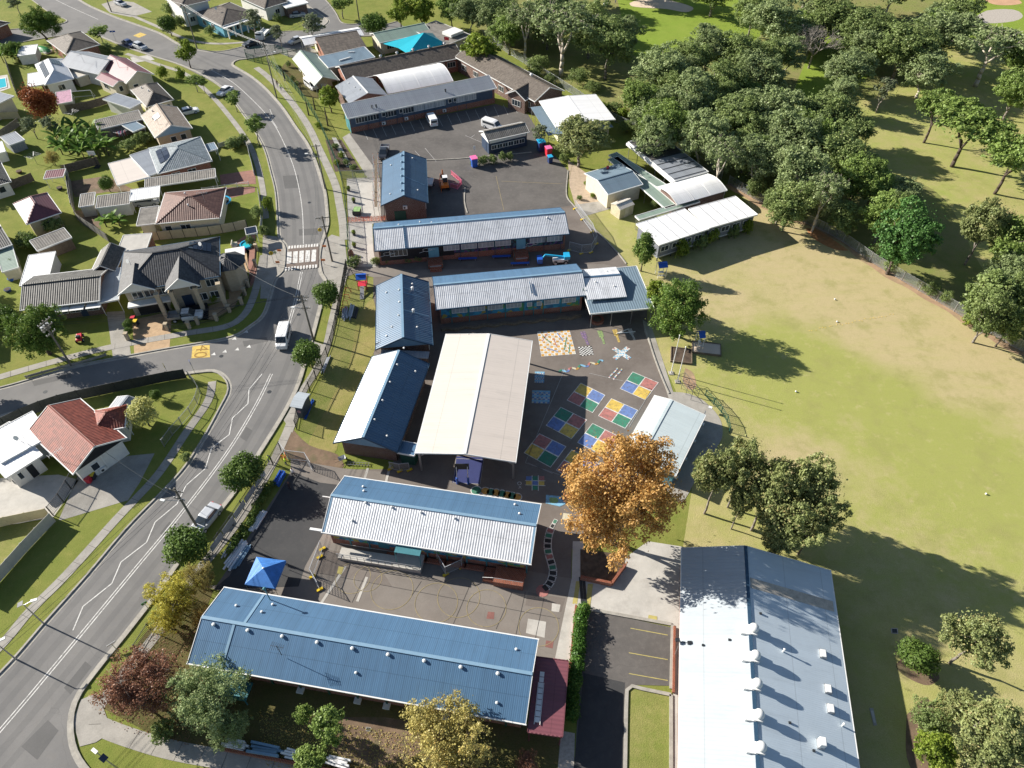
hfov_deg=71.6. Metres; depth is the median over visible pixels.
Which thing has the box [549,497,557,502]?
painted map land
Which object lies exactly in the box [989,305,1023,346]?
tree
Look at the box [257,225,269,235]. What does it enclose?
bush
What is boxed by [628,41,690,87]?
eucalyptus tree
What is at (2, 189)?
window
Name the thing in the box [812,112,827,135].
eucalyptus tree
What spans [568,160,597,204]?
entrance garden
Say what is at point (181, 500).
power pole
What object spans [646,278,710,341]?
tree
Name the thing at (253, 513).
hedge
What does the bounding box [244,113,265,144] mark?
tree
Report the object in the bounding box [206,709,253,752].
bush
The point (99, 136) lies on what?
banana plant
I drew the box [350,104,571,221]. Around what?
car park asphalt
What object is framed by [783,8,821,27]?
eucalyptus tree
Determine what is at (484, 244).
window
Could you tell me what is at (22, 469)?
house
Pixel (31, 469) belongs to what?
window
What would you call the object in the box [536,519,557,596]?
painted snake track
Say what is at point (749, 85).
eucalyptus tree
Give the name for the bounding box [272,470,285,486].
folded tables
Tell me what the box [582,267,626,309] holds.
canteen block
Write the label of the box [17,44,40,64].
garden shed
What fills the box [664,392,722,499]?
pavilion apron
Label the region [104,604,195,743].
fallen leaves
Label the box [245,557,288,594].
marquee
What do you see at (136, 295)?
window
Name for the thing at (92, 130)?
banana plant
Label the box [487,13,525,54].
eucalyptus tree
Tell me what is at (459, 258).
bench
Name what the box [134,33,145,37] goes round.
school zone patch
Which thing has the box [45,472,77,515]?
driveway gate
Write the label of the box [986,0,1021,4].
sand bunker
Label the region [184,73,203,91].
tree
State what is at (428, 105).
window
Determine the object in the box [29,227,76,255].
garden shed
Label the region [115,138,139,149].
bush
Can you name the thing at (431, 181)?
trailer
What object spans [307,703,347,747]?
tree
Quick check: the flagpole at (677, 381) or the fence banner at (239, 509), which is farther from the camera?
the flagpole at (677, 381)
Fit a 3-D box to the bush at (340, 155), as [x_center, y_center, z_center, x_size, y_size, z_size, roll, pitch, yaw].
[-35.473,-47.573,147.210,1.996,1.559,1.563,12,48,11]
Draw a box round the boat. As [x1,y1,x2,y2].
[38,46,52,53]
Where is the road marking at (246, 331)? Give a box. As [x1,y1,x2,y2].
[0,5,303,732]
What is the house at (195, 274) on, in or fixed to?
on the ground at (46, 560)
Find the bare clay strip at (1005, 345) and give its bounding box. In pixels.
[725,183,1023,355]
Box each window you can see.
[0,186,6,193]
[16,471,25,479]
[26,464,39,477]
[57,84,65,89]
[90,461,100,471]
[131,291,144,299]
[143,289,154,296]
[155,287,167,294]
[164,225,172,229]
[170,135,177,142]
[180,133,187,139]
[180,224,191,228]
[200,292,208,299]
[205,278,218,286]
[210,290,219,298]
[355,116,366,123]
[367,113,378,120]
[385,110,396,117]
[389,249,407,256]
[402,106,413,113]
[414,104,423,111]
[424,102,434,109]
[435,100,445,106]
[443,245,458,250]
[447,61,455,67]
[452,308,466,313]
[456,95,465,102]
[461,243,476,249]
[466,93,475,100]
[470,306,484,311]
[478,242,493,247]
[488,304,502,309]
[495,240,510,246]
[498,84,503,92]
[506,303,521,308]
[512,99,519,106]
[530,237,544,242]
[544,299,558,304]
[547,236,561,241]
[562,297,575,302]
[660,244,668,251]
[671,241,679,248]
[721,225,729,231]
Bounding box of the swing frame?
[342,268,355,291]
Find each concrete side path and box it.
[555,541,583,660]
[673,625,678,767]
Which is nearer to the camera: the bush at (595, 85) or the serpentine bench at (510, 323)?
the serpentine bench at (510, 323)
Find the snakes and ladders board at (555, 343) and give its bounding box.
[537,330,575,356]
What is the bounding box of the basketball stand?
[87,151,100,168]
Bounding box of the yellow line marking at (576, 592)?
[337,566,667,680]
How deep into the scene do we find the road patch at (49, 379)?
103.81 m
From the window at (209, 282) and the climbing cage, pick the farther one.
the window at (209, 282)
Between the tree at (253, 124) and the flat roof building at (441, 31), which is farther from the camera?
the flat roof building at (441, 31)
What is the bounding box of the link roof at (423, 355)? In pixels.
[380,349,429,362]
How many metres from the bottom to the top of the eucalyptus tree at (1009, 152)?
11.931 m
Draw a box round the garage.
[281,0,308,17]
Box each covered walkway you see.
[608,152,664,190]
[608,156,676,214]
[635,199,699,231]
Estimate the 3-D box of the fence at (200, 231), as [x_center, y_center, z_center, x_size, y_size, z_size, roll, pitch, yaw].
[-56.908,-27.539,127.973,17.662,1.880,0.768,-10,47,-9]
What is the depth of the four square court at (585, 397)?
101.35 m
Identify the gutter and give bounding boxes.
[0,0,371,767]
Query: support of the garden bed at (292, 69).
on the ground at (46, 560)
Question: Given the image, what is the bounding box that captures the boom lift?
[537,252,569,264]
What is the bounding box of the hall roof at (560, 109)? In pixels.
[539,94,615,141]
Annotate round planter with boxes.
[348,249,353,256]
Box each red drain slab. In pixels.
[486,612,493,618]
[545,640,553,647]
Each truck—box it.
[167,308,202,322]
[255,27,270,40]
[378,144,389,159]
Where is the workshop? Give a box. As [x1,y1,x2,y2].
[584,164,643,207]
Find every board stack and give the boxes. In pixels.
[221,739,249,750]
[223,539,247,570]
[231,544,250,569]
[246,740,283,757]
[248,510,266,531]
[280,747,295,760]
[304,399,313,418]
[321,355,330,372]
[324,755,350,767]
[341,306,347,320]
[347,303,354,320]
[352,306,358,318]
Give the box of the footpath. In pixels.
[0,3,347,767]
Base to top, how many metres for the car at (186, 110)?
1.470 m
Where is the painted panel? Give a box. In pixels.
[562,513,569,518]
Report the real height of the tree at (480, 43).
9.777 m
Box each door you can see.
[80,306,89,316]
[137,303,168,314]
[182,294,195,305]
[378,542,389,548]
[394,211,406,219]
[428,247,438,257]
[516,239,525,248]
[624,208,628,216]
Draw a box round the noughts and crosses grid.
[525,475,544,490]
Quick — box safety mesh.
[347,215,385,221]
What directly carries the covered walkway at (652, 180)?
on the ground at (46, 560)
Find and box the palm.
[6,48,20,62]
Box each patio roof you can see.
[108,158,150,192]
[130,149,160,177]
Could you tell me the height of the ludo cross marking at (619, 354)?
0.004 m
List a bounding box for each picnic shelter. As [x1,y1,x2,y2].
[655,261,667,277]
[695,330,705,346]
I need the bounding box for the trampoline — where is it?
[226,191,231,204]
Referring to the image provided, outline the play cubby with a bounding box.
[355,273,367,298]
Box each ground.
[0,0,752,767]
[474,0,1023,348]
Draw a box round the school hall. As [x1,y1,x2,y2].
[455,44,564,115]
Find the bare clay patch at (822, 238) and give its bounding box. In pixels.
[806,228,847,250]
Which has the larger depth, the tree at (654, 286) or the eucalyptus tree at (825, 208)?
the eucalyptus tree at (825, 208)
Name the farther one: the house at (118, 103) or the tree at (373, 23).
the tree at (373, 23)
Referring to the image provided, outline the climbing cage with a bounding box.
[676,373,699,397]
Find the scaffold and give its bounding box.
[372,153,379,215]
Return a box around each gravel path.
[332,138,348,166]
[558,731,574,767]
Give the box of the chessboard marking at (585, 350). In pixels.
[578,346,593,355]
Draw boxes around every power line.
[0,489,177,648]
[0,494,157,633]
[4,497,159,635]
[5,493,178,649]
[45,295,302,318]
[49,295,296,322]
[53,295,292,324]
[94,295,306,315]
[168,296,293,483]
[172,295,297,484]
[178,298,302,488]
[182,303,303,489]
[263,50,311,144]
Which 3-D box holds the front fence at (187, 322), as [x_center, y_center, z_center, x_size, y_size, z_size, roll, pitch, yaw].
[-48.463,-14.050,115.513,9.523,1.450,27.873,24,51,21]
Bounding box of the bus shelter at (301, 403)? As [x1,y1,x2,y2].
[290,392,311,418]
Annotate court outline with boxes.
[453,369,651,483]
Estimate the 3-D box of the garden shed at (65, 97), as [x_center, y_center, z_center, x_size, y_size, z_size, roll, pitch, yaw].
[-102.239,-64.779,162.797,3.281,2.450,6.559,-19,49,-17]
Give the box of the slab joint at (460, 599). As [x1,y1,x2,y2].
[320,566,559,637]
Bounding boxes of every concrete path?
[347,178,382,266]
[347,264,615,286]
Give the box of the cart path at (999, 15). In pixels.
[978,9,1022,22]
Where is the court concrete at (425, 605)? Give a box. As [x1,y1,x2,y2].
[211,534,571,657]
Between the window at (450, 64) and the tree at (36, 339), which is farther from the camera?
the window at (450, 64)
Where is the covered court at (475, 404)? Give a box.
[414,333,532,478]
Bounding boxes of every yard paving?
[0,475,77,525]
[59,453,154,519]
[71,177,131,196]
[75,210,100,228]
[102,0,151,16]
[107,311,130,356]
[130,55,153,62]
[132,312,170,352]
[178,245,248,319]
[220,170,255,183]
[225,187,254,197]
[236,234,256,286]
[280,47,317,56]
[303,6,326,25]
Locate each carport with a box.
[27,72,46,91]
[94,110,145,139]
[97,267,123,315]
[109,395,137,434]
[129,185,162,211]
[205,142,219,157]
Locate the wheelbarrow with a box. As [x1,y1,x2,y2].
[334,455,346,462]
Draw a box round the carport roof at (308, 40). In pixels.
[299,27,363,51]
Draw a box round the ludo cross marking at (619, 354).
[612,347,630,359]
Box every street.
[0,21,82,43]
[0,337,236,414]
[220,0,403,62]
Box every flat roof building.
[318,46,374,81]
[417,20,469,49]
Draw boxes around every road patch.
[21,720,57,759]
[32,373,70,385]
[64,661,91,693]
[160,522,173,536]
[240,427,251,440]
[243,337,267,345]
[283,175,299,188]
[299,228,317,235]
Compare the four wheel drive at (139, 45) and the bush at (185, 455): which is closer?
the bush at (185, 455)
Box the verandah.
[144,168,218,187]
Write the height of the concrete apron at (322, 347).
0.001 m
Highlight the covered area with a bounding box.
[626,140,708,182]
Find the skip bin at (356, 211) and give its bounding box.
[352,206,361,215]
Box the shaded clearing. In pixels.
[795,30,873,101]
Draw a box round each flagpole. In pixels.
[668,335,679,374]
[675,346,685,383]
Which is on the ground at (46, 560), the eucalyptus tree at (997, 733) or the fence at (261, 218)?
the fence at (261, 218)
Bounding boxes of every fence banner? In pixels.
[209,532,223,551]
[222,515,234,535]
[233,500,245,518]
[244,484,255,502]
[255,471,265,487]
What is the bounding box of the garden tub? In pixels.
[4,287,10,292]
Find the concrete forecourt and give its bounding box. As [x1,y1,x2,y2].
[583,542,681,625]
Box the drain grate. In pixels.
[579,577,587,607]
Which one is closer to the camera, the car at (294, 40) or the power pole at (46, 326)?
the power pole at (46, 326)
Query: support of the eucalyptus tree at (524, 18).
on the bushland ground at (945, 268)
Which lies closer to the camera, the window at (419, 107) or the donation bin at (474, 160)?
the donation bin at (474, 160)
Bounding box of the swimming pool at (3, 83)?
[0,77,6,88]
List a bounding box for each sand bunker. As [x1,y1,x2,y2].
[630,0,692,11]
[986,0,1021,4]
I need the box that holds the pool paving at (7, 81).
[0,75,10,91]
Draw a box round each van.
[275,321,291,349]
[426,112,437,126]
[481,116,501,128]
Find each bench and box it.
[441,314,581,331]
[458,257,476,260]
[492,255,510,257]
[511,262,528,265]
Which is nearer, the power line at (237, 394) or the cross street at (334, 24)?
the power line at (237, 394)
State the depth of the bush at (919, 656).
72.79 m
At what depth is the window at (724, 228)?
125.94 m
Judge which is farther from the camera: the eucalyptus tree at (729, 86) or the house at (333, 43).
the house at (333, 43)
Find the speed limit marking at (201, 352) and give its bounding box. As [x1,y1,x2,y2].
[194,345,207,357]
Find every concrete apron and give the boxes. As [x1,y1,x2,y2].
[74,694,111,745]
[260,235,284,297]
[284,407,297,431]
[313,341,328,364]
[319,235,347,288]
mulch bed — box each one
[896,659,939,684]
[906,699,934,767]
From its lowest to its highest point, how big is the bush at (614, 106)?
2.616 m
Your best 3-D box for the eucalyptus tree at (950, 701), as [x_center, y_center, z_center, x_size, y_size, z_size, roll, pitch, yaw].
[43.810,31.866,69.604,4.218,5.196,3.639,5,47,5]
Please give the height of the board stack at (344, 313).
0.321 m
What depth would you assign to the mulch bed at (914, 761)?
69.78 m
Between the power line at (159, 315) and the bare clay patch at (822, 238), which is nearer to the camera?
the power line at (159, 315)
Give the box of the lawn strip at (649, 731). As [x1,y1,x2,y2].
[629,689,668,767]
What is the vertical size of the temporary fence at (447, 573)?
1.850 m
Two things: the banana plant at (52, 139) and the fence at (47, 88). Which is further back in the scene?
the fence at (47, 88)
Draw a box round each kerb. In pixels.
[0,0,395,767]
[374,152,673,767]
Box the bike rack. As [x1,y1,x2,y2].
[346,462,369,465]
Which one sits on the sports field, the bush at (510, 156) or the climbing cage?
the climbing cage
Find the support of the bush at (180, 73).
on the ground at (46, 560)
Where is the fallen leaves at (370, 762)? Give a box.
[256,710,520,767]
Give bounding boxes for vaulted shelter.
[374,63,452,93]
[657,173,726,212]
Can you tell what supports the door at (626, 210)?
in the garden shed at (622, 208)
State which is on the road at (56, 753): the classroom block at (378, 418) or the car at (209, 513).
the car at (209, 513)
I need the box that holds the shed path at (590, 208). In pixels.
[576,201,610,215]
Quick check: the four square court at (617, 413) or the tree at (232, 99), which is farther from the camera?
the tree at (232, 99)
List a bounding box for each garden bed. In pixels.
[281,60,321,98]
[326,140,359,171]
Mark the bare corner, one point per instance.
(296, 442)
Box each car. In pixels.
[113,0,126,6]
[121,38,133,47]
[180,106,199,115]
[192,501,222,533]
[216,85,233,95]
[242,38,259,47]
[287,35,302,44]
[289,11,305,17]
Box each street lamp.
[0,636,16,659]
[17,598,44,623]
[91,747,117,767]
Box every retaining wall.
[223,747,325,767]
[568,604,576,671]
[580,563,626,586]
[672,626,675,692]
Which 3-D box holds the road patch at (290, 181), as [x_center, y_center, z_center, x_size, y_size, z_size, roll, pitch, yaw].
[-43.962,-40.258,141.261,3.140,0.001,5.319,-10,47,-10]
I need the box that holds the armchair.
[231,240,237,247]
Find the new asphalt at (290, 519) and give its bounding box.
[214,473,336,588]
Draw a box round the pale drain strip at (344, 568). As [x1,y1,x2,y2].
[321,465,390,602]
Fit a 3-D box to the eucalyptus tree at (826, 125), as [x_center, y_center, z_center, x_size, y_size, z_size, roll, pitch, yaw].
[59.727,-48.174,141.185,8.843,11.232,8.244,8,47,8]
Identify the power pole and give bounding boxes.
[37,316,71,365]
[160,487,196,525]
[180,4,197,48]
[261,42,277,97]
[291,294,314,340]
[305,144,325,188]
[316,216,332,261]
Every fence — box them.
[0,111,20,118]
[0,118,20,138]
[0,369,186,425]
[0,508,47,526]
[0,513,55,581]
[3,56,19,99]
[9,173,34,188]
[42,79,75,90]
[61,157,99,171]
[64,93,113,112]
[64,165,70,204]
[67,174,108,241]
[122,243,257,340]
[132,441,281,652]
[143,219,247,239]
[160,370,200,446]
[201,181,248,188]
[217,141,254,175]
[244,45,296,65]
[257,188,262,228]
[271,61,349,266]
[293,259,347,429]
[309,540,325,591]
[339,169,374,178]
[387,462,412,472]
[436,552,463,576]
[450,172,461,189]
[482,30,723,178]
[567,200,597,254]
[705,389,731,431]
[728,176,1023,351]
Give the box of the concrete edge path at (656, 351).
[643,320,673,399]
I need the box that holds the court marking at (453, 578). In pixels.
[335,159,572,645]
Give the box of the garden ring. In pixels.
[590,314,603,325]
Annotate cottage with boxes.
[292,50,339,95]
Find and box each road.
[0,1,325,767]
[34,0,78,19]
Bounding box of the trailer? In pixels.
[427,177,433,185]
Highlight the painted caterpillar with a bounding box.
[470,486,521,499]
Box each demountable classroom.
[636,208,708,260]
[688,196,757,239]
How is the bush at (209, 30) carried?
on the ground at (46, 560)
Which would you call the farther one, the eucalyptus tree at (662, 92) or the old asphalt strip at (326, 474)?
the eucalyptus tree at (662, 92)
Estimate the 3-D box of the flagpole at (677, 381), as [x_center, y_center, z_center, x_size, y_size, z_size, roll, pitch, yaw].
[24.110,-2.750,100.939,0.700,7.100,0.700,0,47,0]
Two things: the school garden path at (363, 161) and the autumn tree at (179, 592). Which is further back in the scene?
the school garden path at (363, 161)
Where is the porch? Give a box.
[303,76,318,90]
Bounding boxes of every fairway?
[618,0,765,56]
[858,43,1023,268]
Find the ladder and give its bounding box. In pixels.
[534,671,544,724]
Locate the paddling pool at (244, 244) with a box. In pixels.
[240,240,252,248]
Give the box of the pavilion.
[630,395,711,484]
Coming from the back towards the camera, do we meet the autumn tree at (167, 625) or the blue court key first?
the blue court key
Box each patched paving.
[315,549,390,585]
[525,592,564,611]
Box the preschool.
[370,22,428,54]
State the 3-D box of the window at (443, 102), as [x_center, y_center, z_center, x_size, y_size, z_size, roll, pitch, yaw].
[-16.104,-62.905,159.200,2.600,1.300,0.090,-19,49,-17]
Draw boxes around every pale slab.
[526,619,545,637]
[552,603,559,611]
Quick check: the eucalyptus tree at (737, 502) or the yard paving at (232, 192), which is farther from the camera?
the yard paving at (232, 192)
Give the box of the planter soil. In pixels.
[580,549,623,580]
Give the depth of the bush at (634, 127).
152.79 m
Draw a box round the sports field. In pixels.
[575,195,1023,767]
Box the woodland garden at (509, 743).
[104,587,574,767]
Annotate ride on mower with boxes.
[75,333,84,342]
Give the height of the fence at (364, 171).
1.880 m
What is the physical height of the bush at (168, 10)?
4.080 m
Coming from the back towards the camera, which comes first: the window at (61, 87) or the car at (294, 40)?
the car at (294, 40)
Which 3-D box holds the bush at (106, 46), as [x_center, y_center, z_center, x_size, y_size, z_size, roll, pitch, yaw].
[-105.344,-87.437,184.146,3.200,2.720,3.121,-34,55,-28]
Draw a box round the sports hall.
[677,545,859,767]
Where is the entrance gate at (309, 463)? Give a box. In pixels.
[278,442,312,470]
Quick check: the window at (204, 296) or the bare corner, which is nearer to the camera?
the bare corner
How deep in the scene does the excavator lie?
138.59 m
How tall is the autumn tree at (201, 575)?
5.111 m
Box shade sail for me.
[383,33,443,55]
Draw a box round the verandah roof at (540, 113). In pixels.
[531,106,612,144]
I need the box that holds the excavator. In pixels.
[440,170,449,190]
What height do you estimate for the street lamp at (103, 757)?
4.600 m
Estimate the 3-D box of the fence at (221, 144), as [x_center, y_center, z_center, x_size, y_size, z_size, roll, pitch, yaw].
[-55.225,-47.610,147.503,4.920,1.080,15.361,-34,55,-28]
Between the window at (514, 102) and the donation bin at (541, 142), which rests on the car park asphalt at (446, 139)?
the donation bin at (541, 142)
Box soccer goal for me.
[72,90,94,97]
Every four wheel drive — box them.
[132,40,147,50]
[133,198,159,207]
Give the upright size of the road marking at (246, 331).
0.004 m
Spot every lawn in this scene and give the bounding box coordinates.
[0,520,57,564]
[298,277,372,451]
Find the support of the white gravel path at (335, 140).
on the garden bed at (342, 167)
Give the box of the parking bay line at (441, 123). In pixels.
[364,105,516,160]
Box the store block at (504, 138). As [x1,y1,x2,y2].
[479,122,529,153]
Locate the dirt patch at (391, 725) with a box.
[331,717,426,767]
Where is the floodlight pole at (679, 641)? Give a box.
[675,638,691,654]
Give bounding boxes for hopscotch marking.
[580,331,588,344]
[598,330,604,343]
[613,329,619,341]
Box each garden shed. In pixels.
[0,131,27,152]
[0,141,9,162]
[0,246,22,281]
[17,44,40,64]
[19,251,61,286]
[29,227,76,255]
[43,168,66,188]
[56,89,74,113]
[70,70,91,86]
[78,192,98,216]
[95,191,134,216]
[119,233,155,250]
[122,121,145,135]
[244,226,259,242]
[610,198,634,218]
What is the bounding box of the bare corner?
[284,430,343,467]
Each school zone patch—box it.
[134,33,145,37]
[191,345,209,357]
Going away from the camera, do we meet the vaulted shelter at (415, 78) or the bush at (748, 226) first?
the bush at (748, 226)
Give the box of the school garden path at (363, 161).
[342,133,379,178]
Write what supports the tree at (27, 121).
on the ground at (46, 560)
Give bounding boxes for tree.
[0,41,21,58]
[0,302,68,360]
[0,303,17,331]
[5,0,21,12]
[17,4,63,39]
[17,116,38,138]
[18,80,59,118]
[21,232,36,248]
[38,115,59,137]
[42,149,59,165]
[87,24,107,41]
[88,643,182,725]
[97,174,114,191]
[121,319,132,327]
[123,327,132,334]
[123,395,158,428]
[141,570,199,622]
[146,600,189,637]
[148,389,160,400]
[156,14,177,35]
[159,652,252,742]
[161,523,211,567]
[173,38,196,67]
[178,560,215,594]
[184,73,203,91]
[197,76,207,92]
[218,450,267,494]
[225,90,239,111]
[239,9,263,32]
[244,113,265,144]
[271,25,284,46]
[290,339,321,368]
[291,703,313,724]
[292,741,327,767]
[294,12,325,44]
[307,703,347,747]
[311,279,339,308]
[318,84,340,112]
[331,0,353,18]
[359,11,387,34]
[386,0,412,26]
[399,685,495,767]
[407,0,434,22]
[436,0,458,26]
[449,0,481,33]
[460,32,502,56]
[473,0,508,38]
[484,18,516,48]
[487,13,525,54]
[491,0,521,31]
[505,0,546,60]
[524,9,570,49]
[527,0,562,42]
[528,0,601,76]
[531,124,548,138]
[545,113,615,166]
[548,0,574,13]
[558,428,687,571]
[565,0,610,58]
[570,0,588,12]
[577,13,647,79]
[618,78,659,123]
[619,14,646,44]
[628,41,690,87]
[628,96,658,122]
[632,114,679,166]
[632,228,656,271]
[635,99,664,119]
[637,101,689,143]
[641,96,683,124]
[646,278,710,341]
[646,279,665,307]
[653,83,680,108]
[656,68,685,96]
[667,37,717,71]
[668,66,727,108]
[676,91,703,139]
[676,107,736,162]
[677,54,699,73]
[682,80,722,107]
[687,22,729,71]
[689,0,732,16]
[691,444,750,513]
[702,135,745,177]
[703,54,752,95]
[705,131,738,173]
[708,103,730,129]
[710,75,741,98]
[710,91,766,134]
[715,27,769,66]
[715,76,760,94]
[718,94,750,133]
[722,432,771,507]
[726,482,757,528]
[729,132,789,180]
[730,0,768,36]
[733,85,763,94]
[733,121,767,172]
[734,145,773,175]
[735,48,790,86]
[736,87,763,109]
[741,0,803,39]
[743,133,768,179]
[743,456,806,530]
[754,489,827,549]
[756,82,806,129]
[756,111,783,139]
[760,34,794,65]
[761,180,804,224]
[761,529,800,555]
[762,103,827,155]
[765,142,807,184]
[766,177,818,231]
[767,34,807,69]
[772,144,833,198]
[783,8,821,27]
[787,16,828,48]
[789,24,843,68]
[791,450,848,510]
[793,494,852,554]
[797,106,818,118]
[798,0,820,14]
[798,85,856,132]
[803,115,835,147]
[805,0,860,45]
[808,172,850,232]
[809,178,844,226]
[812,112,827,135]
[815,118,870,174]
[820,46,879,84]
[823,74,862,105]
[826,198,859,236]
[830,3,897,40]
[830,32,875,61]
[832,150,889,200]
[836,105,878,141]
[842,136,860,151]
[843,23,885,57]
[850,153,883,197]
[852,169,898,215]
[858,188,917,242]
[865,10,945,78]
[869,194,946,274]
[872,76,898,112]
[876,188,914,219]
[881,0,924,13]
[890,176,927,206]
[896,47,963,97]
[913,6,982,53]
[914,87,955,142]
[921,0,960,16]
[924,95,1020,167]
[927,7,962,28]
[931,0,988,36]
[936,685,979,722]
[938,607,1014,673]
[949,690,1023,767]
[954,737,1015,767]
[955,23,1023,86]
[959,195,1018,265]
[959,265,1022,326]
[962,285,1018,342]
[975,265,1019,288]
[979,130,1023,194]
[983,247,1023,272]
[986,211,1023,261]
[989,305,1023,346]
[992,65,1023,119]
[1002,41,1023,74]
[1005,268,1023,304]
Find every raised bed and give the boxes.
[670,346,691,364]
[691,340,721,356]
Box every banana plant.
[41,125,65,144]
[45,135,69,154]
[49,115,70,135]
[54,133,76,154]
[56,124,79,139]
[57,122,85,134]
[59,135,85,153]
[60,116,81,128]
[67,141,88,158]
[70,128,96,139]
[75,139,94,155]
[78,118,101,137]
[80,124,107,143]
[82,127,112,151]
[84,137,106,158]
[91,134,118,155]
[94,214,109,226]
[100,208,117,223]
[109,213,127,226]
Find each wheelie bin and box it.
[83,476,92,483]
[88,472,97,479]
[132,319,139,325]
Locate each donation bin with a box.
[470,155,477,167]
[536,138,545,151]
[545,145,552,155]
[547,154,552,163]
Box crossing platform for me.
[286,244,318,269]
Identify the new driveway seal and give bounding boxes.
[574,673,624,767]
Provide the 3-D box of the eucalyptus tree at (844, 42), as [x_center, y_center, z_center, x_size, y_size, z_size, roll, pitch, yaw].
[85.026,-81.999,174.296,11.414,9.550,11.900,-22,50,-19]
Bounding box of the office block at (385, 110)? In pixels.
[341,75,496,132]
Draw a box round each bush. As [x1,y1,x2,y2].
[13,230,37,248]
[41,217,65,231]
[100,41,111,50]
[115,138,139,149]
[131,131,153,144]
[148,717,174,745]
[155,64,169,78]
[160,1,172,13]
[174,15,185,26]
[174,66,184,79]
[178,452,191,461]
[189,600,208,627]
[203,25,214,34]
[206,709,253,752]
[208,296,219,302]
[223,136,240,149]
[238,133,248,143]
[245,234,255,246]
[249,204,262,218]
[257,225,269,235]
[261,196,272,211]
[272,12,281,21]
[314,122,322,127]
[331,143,338,148]
[338,150,345,157]
[342,159,350,164]
[346,255,360,268]
[349,164,356,169]
[370,256,379,264]
[478,155,489,164]
[488,154,497,163]
[498,150,507,160]
[506,151,512,160]
[515,748,538,767]
[525,54,550,71]
[528,67,540,76]
[544,72,555,82]
[559,153,567,161]
[566,67,589,84]
[583,80,600,91]
[606,101,622,112]
[617,106,632,119]
[618,119,634,131]
[629,123,641,134]
[649,200,657,207]
[674,238,691,258]
[687,151,699,161]
[693,233,707,249]
[705,227,719,243]
[727,224,739,238]
[733,173,750,185]
[741,218,753,234]
[746,178,767,197]
[798,208,807,221]
[869,241,881,254]
[884,259,898,269]
[894,635,941,677]
[909,694,953,733]
[912,727,960,767]
[923,281,941,295]
[939,290,954,303]
[961,312,973,325]
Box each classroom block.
[186,587,538,727]
[309,475,541,590]
[333,347,429,460]
[335,42,459,87]
[373,207,569,271]
[375,274,433,356]
[381,151,428,219]
[432,263,585,323]
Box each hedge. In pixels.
[225,480,275,554]
[565,601,590,722]
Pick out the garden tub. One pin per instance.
(7, 289)
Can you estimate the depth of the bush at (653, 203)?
133.92 m
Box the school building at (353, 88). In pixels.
[335,76,386,103]
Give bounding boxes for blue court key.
[452,456,483,483]
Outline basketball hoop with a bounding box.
[454,464,469,484]
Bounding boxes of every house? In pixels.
[0,20,12,39]
[0,92,17,119]
[0,162,14,198]
[0,225,12,249]
[0,411,50,463]
[0,421,47,486]
[13,192,63,236]
[20,269,107,318]
[28,398,129,483]
[34,58,76,95]
[46,31,100,57]
[61,51,111,85]
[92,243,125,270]
[94,404,132,441]
[95,72,128,94]
[102,93,143,114]
[105,55,154,94]
[117,236,248,322]
[130,82,173,110]
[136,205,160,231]
[141,103,192,144]
[148,136,212,175]
[155,187,227,230]
[167,0,209,26]
[193,2,261,38]
[241,0,289,20]
[315,30,367,55]
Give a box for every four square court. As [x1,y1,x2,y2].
[524,433,565,466]
[546,407,586,438]
[556,450,598,477]
[567,383,604,412]
[577,423,616,454]
[598,398,637,427]
[620,372,658,399]
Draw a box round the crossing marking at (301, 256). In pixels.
[285,244,317,270]
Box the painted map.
[546,495,564,505]
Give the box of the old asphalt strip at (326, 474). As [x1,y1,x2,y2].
[291,460,385,484]
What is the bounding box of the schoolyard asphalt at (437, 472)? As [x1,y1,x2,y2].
[214,205,668,590]
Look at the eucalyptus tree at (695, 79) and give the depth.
148.07 m
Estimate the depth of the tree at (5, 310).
108.19 m
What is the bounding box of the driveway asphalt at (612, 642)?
[575,611,670,754]
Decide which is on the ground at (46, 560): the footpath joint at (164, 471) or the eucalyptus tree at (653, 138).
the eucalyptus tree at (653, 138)
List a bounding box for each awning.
[397,440,418,465]
[527,656,568,744]
[584,266,653,327]
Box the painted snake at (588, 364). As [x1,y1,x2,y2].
[558,359,602,371]
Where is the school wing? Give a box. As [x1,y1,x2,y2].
[505,78,536,113]
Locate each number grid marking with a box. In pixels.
[532,390,549,403]
[534,372,543,382]
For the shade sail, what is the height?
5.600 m
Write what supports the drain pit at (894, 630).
on the sports field
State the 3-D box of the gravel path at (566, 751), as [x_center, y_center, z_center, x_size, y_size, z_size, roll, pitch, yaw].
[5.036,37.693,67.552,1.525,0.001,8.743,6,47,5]
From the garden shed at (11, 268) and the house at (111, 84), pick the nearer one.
the garden shed at (11, 268)
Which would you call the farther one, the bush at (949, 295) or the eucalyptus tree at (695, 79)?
the eucalyptus tree at (695, 79)
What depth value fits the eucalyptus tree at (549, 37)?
179.87 m
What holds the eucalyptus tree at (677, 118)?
on the ground at (46, 560)
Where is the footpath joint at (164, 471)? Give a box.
[5,74,347,767]
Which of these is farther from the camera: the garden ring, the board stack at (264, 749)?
the garden ring
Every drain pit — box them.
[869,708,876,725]
[891,628,897,633]
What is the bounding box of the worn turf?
[683,368,695,389]

